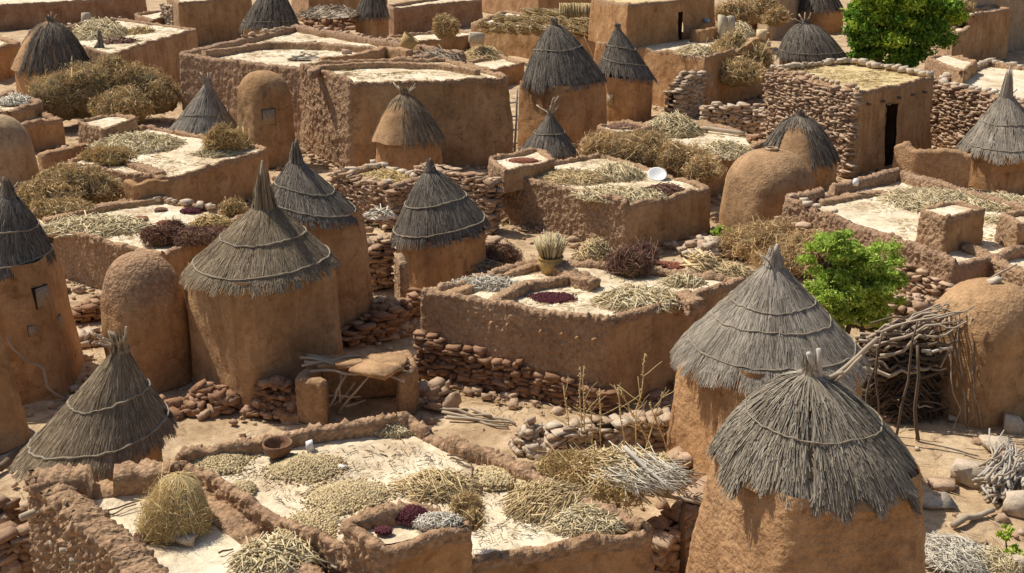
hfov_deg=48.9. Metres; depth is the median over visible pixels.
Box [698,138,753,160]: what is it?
stalk pile
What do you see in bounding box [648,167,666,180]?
enamel bowl
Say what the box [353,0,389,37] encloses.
granary
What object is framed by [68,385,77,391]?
rock
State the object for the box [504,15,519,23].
stalk bundle
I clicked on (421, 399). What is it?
rock
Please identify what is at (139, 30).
stalk pile
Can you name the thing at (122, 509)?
stick
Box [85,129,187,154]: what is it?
stalk pile
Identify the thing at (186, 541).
rock
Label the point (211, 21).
mud house
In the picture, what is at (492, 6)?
mud house
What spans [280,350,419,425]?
ruined shed
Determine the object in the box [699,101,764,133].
stone wall
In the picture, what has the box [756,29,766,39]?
yellow tub
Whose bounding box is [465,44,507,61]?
stalk pile
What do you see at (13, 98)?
stalk pile
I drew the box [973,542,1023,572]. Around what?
stalk pile
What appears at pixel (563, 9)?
stalk bundle
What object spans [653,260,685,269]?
grain heap
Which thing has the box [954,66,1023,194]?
granary
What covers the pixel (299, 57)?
board pile
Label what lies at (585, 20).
stalk bundle
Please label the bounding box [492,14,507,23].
stalk bundle
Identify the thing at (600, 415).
dry plant
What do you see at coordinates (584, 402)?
dry plant
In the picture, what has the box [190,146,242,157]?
stalk pile
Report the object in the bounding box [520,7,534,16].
stalk bundle
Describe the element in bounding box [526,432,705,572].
pile of stalks
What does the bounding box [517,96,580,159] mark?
granary
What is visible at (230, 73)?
mud house
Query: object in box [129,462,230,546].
haystack
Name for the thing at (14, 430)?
domed granary
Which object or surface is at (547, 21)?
stalk bundle
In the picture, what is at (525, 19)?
stalk bundle
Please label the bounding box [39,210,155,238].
stalk pile
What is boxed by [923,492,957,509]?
rock
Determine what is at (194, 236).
hay heap
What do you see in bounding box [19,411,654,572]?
mud house
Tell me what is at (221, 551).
stick
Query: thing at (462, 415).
pole
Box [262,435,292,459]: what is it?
clay bowl
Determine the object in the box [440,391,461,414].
rock
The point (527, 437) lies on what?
rubble heap
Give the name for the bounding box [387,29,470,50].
mud house
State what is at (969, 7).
hay heap
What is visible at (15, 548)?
stone wall
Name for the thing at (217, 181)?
mud house
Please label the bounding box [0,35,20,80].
mud house
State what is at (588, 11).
stalk bundle
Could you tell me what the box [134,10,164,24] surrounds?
mud house
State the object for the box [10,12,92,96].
granary
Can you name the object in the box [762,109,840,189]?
granary
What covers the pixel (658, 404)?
dry plant
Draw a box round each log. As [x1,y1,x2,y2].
[0,440,28,470]
[702,126,744,134]
[950,508,995,528]
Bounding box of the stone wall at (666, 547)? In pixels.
[646,475,707,572]
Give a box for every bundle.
[476,20,491,34]
[487,22,506,33]
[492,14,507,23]
[502,21,517,35]
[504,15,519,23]
[515,22,532,35]
[516,15,534,25]
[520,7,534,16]
[528,22,541,36]
[530,15,544,26]
[531,7,544,17]
[539,25,549,34]
[541,15,554,24]
[542,8,558,17]
[552,8,558,16]
[556,15,569,27]
[559,3,567,16]
[566,17,582,27]
[566,24,583,37]
[567,2,574,18]
[573,3,581,17]
[578,16,589,27]
[579,24,588,35]
[581,3,589,17]
[587,3,590,17]
[598,236,663,279]
[679,248,728,273]
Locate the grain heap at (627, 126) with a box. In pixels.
[608,123,640,129]
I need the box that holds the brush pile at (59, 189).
[16,160,124,219]
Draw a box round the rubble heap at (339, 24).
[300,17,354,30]
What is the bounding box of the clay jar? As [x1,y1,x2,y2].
[852,178,858,185]
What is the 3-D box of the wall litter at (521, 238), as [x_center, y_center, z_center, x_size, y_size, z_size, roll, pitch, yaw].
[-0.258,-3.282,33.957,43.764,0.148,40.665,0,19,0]
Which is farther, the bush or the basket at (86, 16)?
the basket at (86, 16)
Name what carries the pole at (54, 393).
on the ground
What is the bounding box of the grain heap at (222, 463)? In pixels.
[190,444,261,475]
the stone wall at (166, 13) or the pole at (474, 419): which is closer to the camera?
the pole at (474, 419)
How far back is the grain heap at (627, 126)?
34.38 m
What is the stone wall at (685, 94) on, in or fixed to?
on the ground
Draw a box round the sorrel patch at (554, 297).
[525,291,577,303]
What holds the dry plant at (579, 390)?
on the ground
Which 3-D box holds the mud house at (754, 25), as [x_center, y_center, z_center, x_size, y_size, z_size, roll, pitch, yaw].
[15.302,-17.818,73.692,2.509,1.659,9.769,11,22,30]
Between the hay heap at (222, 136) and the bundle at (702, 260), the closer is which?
the bundle at (702, 260)
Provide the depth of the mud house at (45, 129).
37.96 m
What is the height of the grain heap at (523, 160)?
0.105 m
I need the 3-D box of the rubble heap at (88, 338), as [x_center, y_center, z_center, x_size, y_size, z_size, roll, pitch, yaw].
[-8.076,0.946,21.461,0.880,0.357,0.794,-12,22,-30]
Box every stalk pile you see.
[0,90,33,105]
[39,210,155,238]
[72,16,129,40]
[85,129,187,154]
[103,36,140,44]
[126,25,155,34]
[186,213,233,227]
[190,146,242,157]
[222,527,326,572]
[362,167,408,182]
[375,422,414,438]
[388,464,484,506]
[451,273,521,291]
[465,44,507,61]
[498,476,595,526]
[534,166,610,185]
[543,499,631,537]
[567,182,668,202]
[570,236,614,261]
[589,282,682,313]
[592,159,647,182]
[645,110,707,138]
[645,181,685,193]
[657,269,708,288]
[673,42,718,56]
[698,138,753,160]
[700,259,756,277]
[735,20,755,37]
[875,184,992,212]
[925,530,993,572]
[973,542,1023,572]
[975,190,1023,212]
[984,214,999,224]
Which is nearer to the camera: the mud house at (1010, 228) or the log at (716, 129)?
the mud house at (1010, 228)
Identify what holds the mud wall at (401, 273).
on the ground
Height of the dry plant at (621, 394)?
1.203 m
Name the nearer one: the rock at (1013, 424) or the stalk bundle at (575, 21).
the rock at (1013, 424)
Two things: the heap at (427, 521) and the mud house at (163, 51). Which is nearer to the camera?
the heap at (427, 521)
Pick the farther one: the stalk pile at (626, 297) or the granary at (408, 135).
the granary at (408, 135)
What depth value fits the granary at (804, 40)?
50.68 m
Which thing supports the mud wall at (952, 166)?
on the ground
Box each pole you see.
[6,337,67,400]
[436,407,491,416]
[442,410,508,427]
[446,415,510,423]
[470,406,515,424]
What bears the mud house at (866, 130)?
on the ground
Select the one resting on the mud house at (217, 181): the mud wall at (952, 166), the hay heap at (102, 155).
the hay heap at (102, 155)
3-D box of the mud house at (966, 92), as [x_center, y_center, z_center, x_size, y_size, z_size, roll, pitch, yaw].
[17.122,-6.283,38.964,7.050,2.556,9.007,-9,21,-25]
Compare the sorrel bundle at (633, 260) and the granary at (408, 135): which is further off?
the granary at (408, 135)
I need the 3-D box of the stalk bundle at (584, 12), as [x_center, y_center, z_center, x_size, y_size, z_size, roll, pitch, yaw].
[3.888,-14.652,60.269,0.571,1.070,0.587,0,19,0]
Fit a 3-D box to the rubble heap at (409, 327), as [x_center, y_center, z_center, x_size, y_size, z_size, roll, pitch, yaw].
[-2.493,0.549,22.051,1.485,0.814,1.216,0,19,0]
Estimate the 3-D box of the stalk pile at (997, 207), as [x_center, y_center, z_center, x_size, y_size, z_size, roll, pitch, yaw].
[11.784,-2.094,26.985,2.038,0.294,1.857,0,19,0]
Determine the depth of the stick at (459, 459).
13.49 m
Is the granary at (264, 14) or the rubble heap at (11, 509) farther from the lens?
the granary at (264, 14)
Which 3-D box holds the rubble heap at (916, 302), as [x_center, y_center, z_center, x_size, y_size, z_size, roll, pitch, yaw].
[7.893,0.491,22.404,2.750,0.696,1.474,0,19,0]
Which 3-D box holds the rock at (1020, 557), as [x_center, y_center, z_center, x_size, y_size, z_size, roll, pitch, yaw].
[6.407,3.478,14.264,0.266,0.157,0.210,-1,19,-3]
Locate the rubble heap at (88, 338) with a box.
[77,327,102,347]
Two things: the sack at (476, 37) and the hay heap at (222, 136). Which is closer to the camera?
the hay heap at (222, 136)
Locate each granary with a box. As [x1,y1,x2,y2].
[0,114,39,187]
[0,176,83,404]
[0,334,29,453]
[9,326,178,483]
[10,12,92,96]
[93,28,104,47]
[100,251,193,392]
[168,72,236,135]
[179,160,342,405]
[237,70,294,168]
[238,0,299,36]
[272,138,372,327]
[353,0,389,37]
[370,82,446,170]
[390,158,490,288]
[517,16,607,149]
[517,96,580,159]
[598,22,657,121]
[666,243,871,478]
[686,338,926,572]
[719,146,815,229]
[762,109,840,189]
[776,12,847,64]
[798,0,843,33]
[925,264,1023,428]
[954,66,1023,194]
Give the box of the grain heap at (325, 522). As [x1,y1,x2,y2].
[274,506,342,547]
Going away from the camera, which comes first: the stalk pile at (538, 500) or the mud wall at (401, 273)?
the stalk pile at (538, 500)
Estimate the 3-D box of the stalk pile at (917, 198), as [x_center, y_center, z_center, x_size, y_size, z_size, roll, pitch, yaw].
[10.355,-2.230,27.287,3.059,0.354,2.578,0,19,0]
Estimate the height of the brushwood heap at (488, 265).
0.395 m
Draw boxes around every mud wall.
[37,142,90,171]
[123,179,170,199]
[393,253,409,297]
[690,26,717,42]
[892,141,971,188]
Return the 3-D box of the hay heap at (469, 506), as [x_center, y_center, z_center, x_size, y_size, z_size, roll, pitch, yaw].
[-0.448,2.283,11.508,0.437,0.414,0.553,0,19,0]
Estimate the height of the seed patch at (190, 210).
0.103 m
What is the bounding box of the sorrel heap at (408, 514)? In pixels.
[395,504,426,525]
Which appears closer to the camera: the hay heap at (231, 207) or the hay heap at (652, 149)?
the hay heap at (231, 207)
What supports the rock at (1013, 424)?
on the ground
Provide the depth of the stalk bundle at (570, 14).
60.08 m
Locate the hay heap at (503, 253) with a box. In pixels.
[486,239,524,263]
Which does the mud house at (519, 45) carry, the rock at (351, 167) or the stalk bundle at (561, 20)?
the stalk bundle at (561, 20)
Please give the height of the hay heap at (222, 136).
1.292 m
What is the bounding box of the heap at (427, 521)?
[412,510,465,530]
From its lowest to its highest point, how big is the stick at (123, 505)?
0.119 m
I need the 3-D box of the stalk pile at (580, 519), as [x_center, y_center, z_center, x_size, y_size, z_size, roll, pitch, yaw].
[0.823,2.454,12.140,0.974,0.214,0.790,0,19,0]
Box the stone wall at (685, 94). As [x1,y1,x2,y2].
[662,70,715,116]
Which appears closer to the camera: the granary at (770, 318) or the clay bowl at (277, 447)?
the clay bowl at (277, 447)
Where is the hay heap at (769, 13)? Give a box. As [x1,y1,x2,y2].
[714,0,791,26]
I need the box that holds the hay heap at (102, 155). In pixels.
[76,140,139,167]
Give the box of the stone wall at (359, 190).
[327,159,419,228]
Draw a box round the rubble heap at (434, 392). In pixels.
[416,377,453,410]
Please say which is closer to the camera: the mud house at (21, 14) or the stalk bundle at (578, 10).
the stalk bundle at (578, 10)
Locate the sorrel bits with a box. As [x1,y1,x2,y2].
[374,525,393,535]
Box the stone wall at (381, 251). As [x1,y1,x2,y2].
[367,235,395,289]
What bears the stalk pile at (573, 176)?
on the mud house at (529, 200)
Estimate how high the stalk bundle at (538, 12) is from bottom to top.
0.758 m
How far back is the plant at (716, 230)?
27.49 m
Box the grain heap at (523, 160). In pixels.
[506,157,540,162]
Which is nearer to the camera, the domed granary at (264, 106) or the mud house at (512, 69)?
the domed granary at (264, 106)
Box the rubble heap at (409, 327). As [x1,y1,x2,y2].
[368,296,420,340]
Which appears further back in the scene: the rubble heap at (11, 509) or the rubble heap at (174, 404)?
the rubble heap at (174, 404)
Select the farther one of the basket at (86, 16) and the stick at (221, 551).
the basket at (86, 16)
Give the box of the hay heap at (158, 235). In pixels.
[134,216,190,248]
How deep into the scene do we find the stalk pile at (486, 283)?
20.09 m
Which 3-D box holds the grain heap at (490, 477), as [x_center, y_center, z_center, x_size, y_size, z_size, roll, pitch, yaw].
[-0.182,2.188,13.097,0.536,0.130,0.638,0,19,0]
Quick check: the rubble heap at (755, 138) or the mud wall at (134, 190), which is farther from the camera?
the rubble heap at (755, 138)
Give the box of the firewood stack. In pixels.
[854,301,983,440]
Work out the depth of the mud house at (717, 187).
34.49 m
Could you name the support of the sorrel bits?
on the mud house at (74, 527)
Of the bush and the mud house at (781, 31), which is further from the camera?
the mud house at (781, 31)
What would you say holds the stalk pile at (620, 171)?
on the mud house at (529, 200)
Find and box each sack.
[468,32,484,43]
[718,14,726,38]
[726,16,734,35]
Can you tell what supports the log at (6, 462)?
on the ground
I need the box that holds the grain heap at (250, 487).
[231,479,258,494]
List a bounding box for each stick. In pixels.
[103,498,145,510]
[111,504,136,514]
[163,542,182,545]
[218,548,233,553]
[450,457,469,463]
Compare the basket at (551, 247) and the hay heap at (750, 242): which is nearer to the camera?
the basket at (551, 247)
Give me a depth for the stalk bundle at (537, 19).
59.88 m
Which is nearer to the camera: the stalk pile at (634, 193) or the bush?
the bush
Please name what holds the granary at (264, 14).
on the ground
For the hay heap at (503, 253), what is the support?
on the ground
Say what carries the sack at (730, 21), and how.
on the mud house at (651, 30)
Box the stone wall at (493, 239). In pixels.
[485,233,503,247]
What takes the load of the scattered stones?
on the ground
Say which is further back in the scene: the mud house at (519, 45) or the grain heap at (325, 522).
the mud house at (519, 45)
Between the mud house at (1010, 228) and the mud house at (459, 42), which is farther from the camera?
the mud house at (459, 42)
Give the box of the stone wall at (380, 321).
[340,287,421,348]
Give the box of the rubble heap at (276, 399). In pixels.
[240,375,296,418]
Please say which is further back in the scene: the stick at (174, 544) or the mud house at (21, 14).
the mud house at (21, 14)
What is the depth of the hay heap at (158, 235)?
23.96 m
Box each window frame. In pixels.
[27,325,37,336]
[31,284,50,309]
[57,314,62,328]
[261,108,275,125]
[607,93,613,104]
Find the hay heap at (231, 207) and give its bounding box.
[217,194,248,217]
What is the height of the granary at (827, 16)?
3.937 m
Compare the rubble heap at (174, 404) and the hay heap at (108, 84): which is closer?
the rubble heap at (174, 404)
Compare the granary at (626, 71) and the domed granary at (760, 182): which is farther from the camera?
the granary at (626, 71)
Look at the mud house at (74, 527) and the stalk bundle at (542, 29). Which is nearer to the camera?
the mud house at (74, 527)
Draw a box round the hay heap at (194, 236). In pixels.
[169,222,227,249]
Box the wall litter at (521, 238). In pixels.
[19,94,1023,491]
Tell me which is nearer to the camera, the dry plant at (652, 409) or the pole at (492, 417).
the dry plant at (652, 409)
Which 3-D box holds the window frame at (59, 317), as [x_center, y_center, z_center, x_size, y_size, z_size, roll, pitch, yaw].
[-7.752,0.603,19.176,0.144,0.224,0.153,1,19,3]
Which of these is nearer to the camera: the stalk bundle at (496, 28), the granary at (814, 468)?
the granary at (814, 468)
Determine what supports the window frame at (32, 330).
in the granary at (37, 324)
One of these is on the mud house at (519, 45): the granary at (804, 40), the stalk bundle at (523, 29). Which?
the stalk bundle at (523, 29)
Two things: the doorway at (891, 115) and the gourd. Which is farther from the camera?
the doorway at (891, 115)
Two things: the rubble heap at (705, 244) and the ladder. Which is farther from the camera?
the ladder
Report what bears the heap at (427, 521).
on the mud house at (74, 527)
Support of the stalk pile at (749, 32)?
on the mud house at (651, 30)
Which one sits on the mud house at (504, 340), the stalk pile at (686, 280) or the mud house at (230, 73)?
the stalk pile at (686, 280)
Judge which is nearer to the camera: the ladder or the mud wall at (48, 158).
the mud wall at (48, 158)
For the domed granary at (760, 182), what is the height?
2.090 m
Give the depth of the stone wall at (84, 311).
22.45 m
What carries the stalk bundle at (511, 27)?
on the mud house at (519, 45)
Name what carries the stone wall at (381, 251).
on the ground
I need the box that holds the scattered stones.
[12,110,1018,544]
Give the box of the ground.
[0,0,1023,572]
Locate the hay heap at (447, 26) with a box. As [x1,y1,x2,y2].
[429,12,460,39]
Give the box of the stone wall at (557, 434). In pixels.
[542,407,670,454]
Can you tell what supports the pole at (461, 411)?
on the ground
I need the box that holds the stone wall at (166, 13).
[159,3,173,24]
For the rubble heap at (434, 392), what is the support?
on the ground
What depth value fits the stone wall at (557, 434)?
17.20 m
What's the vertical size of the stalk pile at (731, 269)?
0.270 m
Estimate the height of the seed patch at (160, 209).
0.101 m
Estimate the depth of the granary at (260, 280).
18.57 m
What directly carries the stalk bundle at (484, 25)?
on the mud house at (519, 45)
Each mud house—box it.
[0,0,146,30]
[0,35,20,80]
[0,89,43,122]
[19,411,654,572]
[21,111,65,151]
[28,16,197,85]
[42,195,243,296]
[67,112,269,207]
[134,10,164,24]
[167,0,251,44]
[179,24,466,143]
[291,0,387,20]
[299,56,513,168]
[386,0,482,34]
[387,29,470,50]
[413,258,745,411]
[466,53,524,84]
[470,10,595,58]
[482,0,591,13]
[488,147,710,250]
[580,115,767,196]
[588,0,770,106]
[715,4,757,28]
[757,0,800,39]
[759,57,933,177]
[773,167,1023,298]
[924,52,1023,152]
[934,0,1023,51]
[938,4,1010,61]
[961,208,1023,288]
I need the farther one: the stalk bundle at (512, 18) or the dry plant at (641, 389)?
the stalk bundle at (512, 18)
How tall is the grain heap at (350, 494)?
0.162 m
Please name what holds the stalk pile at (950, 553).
on the ground
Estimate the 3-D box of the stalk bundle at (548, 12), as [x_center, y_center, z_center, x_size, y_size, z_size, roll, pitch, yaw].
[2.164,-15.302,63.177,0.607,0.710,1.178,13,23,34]
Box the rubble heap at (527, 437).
[508,416,547,459]
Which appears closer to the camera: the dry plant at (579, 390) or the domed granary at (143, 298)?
the dry plant at (579, 390)
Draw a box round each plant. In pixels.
[547,382,568,425]
[565,367,596,444]
[574,397,603,448]
[576,366,595,446]
[583,388,619,447]
[610,384,651,451]
[614,383,638,445]
[617,353,660,447]
[629,388,673,448]
[649,390,669,450]
[710,225,731,236]
[994,523,1022,555]
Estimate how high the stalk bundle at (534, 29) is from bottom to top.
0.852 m
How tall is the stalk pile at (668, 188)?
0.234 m
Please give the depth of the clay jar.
27.64 m
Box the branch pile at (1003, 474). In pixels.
[972,428,1023,504]
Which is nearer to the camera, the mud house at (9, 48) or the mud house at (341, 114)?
the mud house at (341, 114)
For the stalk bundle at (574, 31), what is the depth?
55.84 m
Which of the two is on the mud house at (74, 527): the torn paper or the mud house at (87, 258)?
the torn paper
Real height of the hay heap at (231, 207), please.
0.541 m
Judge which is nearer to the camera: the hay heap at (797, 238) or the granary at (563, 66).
the hay heap at (797, 238)
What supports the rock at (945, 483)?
on the ground
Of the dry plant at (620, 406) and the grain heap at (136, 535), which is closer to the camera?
the grain heap at (136, 535)
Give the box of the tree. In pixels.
[839,0,970,67]
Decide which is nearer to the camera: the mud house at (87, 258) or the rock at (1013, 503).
the rock at (1013, 503)
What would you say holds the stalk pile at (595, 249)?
on the mud house at (504, 340)
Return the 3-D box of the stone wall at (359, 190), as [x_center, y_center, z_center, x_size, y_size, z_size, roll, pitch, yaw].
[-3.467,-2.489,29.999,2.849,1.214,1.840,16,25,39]
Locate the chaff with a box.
[79,25,1002,543]
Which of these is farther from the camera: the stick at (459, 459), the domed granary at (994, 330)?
the domed granary at (994, 330)
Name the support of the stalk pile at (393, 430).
on the mud house at (74, 527)
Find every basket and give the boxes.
[81,12,91,21]
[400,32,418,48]
[533,229,568,274]
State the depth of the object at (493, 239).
25.29 m
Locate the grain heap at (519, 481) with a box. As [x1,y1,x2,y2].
[515,478,528,488]
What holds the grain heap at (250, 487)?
on the mud house at (74, 527)
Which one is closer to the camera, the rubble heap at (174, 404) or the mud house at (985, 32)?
the rubble heap at (174, 404)
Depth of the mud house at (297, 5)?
77.57 m
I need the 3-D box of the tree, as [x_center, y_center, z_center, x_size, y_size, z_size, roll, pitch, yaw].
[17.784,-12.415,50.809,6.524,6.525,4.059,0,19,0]
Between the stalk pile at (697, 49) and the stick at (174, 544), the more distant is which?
the stalk pile at (697, 49)
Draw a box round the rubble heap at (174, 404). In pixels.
[159,394,192,420]
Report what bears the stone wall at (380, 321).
on the ground
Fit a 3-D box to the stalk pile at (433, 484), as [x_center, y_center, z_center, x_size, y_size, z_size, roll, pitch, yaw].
[-0.857,2.192,12.835,1.146,0.254,0.879,0,19,0]
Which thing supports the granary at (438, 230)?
on the ground
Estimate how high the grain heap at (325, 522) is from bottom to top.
0.100 m
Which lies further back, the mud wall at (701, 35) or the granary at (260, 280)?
the mud wall at (701, 35)
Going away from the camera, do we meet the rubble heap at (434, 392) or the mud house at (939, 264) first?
the rubble heap at (434, 392)
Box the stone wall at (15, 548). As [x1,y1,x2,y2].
[0,521,34,572]
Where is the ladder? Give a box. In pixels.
[510,89,517,152]
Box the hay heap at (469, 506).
[447,486,488,533]
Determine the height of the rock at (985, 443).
0.152 m
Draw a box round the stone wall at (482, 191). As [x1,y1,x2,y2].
[413,162,505,233]
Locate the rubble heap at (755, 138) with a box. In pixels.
[746,133,765,142]
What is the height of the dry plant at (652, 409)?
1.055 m
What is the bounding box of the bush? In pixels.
[794,228,909,346]
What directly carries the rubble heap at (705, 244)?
on the ground
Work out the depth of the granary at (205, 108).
35.57 m
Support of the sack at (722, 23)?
on the mud house at (651, 30)
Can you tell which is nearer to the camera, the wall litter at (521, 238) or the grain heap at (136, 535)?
the grain heap at (136, 535)
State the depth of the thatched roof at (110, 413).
14.17 m
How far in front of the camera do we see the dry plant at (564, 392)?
16.97 m
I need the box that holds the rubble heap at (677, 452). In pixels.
[666,445,696,487]
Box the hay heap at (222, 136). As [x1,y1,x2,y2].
[197,116,252,152]
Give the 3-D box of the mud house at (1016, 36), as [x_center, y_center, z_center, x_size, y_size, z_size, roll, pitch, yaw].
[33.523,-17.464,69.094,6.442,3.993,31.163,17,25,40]
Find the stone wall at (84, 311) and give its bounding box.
[71,298,100,322]
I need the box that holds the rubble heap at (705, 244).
[676,234,735,258]
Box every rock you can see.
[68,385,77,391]
[175,533,197,547]
[342,49,351,53]
[344,166,358,172]
[364,163,380,167]
[419,396,423,406]
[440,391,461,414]
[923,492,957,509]
[926,476,955,489]
[947,414,956,421]
[950,458,986,489]
[979,435,1013,450]
[1001,490,1023,517]
[1003,413,1023,434]
[1006,554,1023,569]
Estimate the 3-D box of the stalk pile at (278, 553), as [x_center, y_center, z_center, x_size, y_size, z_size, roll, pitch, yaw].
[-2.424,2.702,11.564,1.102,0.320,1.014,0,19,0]
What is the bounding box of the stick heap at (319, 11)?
[296,3,360,18]
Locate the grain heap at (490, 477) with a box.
[473,464,515,491]
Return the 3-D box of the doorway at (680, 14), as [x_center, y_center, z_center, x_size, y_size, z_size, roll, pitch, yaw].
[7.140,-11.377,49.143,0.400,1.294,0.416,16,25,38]
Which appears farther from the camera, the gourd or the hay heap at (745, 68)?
the hay heap at (745, 68)
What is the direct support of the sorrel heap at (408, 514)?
on the mud house at (74, 527)
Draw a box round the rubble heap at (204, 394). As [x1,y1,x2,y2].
[181,379,242,418]
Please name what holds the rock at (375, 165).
on the stone wall at (359, 190)
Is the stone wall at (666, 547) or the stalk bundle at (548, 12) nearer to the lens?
the stone wall at (666, 547)
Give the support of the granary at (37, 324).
on the ground
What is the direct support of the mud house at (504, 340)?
on the ground
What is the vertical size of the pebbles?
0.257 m
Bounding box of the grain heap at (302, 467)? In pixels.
[262,451,347,485]
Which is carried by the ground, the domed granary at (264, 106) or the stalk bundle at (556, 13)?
the domed granary at (264, 106)
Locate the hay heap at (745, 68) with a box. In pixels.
[705,24,778,86]
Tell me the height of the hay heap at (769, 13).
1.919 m
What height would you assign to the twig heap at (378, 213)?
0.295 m
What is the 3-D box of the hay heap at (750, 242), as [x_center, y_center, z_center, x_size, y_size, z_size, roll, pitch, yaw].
[6.197,-0.997,25.958,2.898,1.250,3.166,0,19,0]
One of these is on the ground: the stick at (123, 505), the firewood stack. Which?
the firewood stack
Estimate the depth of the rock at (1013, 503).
15.39 m
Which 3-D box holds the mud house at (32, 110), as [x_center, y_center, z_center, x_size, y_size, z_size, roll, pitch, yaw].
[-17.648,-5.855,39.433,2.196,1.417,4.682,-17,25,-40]
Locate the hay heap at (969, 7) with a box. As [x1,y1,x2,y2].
[940,0,983,25]
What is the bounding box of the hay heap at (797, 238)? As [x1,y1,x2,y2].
[780,222,830,259]
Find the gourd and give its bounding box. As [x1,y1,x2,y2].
[306,439,313,452]
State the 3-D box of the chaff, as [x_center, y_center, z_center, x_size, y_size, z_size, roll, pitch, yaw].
[-1.024,-6.262,37.070,26.159,1.756,50.454,-8,20,-21]
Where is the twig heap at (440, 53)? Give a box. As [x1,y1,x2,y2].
[416,44,466,61]
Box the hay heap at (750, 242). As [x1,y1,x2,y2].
[713,211,821,278]
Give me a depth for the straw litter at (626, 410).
18.36 m
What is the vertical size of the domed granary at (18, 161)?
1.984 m
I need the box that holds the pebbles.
[26,97,1023,545]
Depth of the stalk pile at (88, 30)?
49.06 m
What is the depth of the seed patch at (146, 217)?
25.95 m
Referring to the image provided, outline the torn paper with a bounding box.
[338,464,346,469]
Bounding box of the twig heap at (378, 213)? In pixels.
[363,203,397,219]
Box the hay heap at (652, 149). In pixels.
[572,126,726,182]
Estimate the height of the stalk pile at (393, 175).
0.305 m
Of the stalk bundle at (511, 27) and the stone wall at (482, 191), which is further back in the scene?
the stalk bundle at (511, 27)
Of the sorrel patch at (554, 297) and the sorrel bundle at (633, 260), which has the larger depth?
the sorrel bundle at (633, 260)
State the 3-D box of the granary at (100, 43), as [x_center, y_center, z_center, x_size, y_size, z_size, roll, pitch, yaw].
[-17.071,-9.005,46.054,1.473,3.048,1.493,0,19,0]
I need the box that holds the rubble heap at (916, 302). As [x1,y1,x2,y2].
[855,293,937,327]
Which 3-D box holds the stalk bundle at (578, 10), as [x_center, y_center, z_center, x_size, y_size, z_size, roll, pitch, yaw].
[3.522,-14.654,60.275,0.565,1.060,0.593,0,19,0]
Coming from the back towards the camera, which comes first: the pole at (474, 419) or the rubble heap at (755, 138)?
the rubble heap at (755, 138)
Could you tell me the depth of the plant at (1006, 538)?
14.48 m
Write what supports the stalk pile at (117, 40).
on the mud house at (163, 51)
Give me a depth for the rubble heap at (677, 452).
16.25 m
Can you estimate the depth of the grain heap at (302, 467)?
13.18 m
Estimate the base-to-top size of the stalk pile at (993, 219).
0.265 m
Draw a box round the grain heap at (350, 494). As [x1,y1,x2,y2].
[300,476,396,516]
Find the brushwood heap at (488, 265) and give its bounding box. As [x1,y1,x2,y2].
[467,258,504,276]
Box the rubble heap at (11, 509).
[0,493,27,524]
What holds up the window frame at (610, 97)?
in the granary at (626, 71)
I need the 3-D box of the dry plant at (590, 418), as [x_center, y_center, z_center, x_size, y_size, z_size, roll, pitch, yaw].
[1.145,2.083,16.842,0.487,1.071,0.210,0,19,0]
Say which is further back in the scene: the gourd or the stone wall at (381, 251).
the stone wall at (381, 251)
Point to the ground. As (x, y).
(948, 444)
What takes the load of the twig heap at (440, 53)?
on the mud house at (230, 73)
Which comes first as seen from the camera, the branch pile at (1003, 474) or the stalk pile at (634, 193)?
the branch pile at (1003, 474)
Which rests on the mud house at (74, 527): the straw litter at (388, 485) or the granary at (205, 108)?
the straw litter at (388, 485)
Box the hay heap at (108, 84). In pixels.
[24,50,181,121]
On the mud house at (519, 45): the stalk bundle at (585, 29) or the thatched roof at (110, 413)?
the stalk bundle at (585, 29)
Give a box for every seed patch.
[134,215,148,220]
[154,207,167,211]
[179,207,203,213]
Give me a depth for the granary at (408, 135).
32.79 m
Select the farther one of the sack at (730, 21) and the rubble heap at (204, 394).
the sack at (730, 21)
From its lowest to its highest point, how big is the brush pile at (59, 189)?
1.243 m
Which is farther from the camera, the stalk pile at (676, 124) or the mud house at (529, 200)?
the stalk pile at (676, 124)
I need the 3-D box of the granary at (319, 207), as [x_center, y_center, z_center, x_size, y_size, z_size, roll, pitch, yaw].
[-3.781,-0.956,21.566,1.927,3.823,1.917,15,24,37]
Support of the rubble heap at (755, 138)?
on the mud house at (717, 187)
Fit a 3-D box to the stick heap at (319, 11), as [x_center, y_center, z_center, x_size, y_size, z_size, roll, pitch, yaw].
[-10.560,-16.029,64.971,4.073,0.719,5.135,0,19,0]
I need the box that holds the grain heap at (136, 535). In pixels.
[133,531,151,543]
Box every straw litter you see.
[0,110,1019,539]
[227,440,539,536]
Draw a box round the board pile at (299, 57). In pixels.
[287,51,318,59]
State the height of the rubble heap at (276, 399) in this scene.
0.731 m
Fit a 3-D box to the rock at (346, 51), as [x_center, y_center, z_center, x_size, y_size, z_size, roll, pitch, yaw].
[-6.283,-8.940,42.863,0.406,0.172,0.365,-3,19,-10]
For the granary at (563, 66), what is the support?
on the ground
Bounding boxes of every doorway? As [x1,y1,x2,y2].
[678,11,682,39]
[884,103,897,165]
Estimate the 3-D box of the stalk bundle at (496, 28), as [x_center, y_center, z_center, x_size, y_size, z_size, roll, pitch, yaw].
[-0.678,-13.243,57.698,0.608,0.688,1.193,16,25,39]

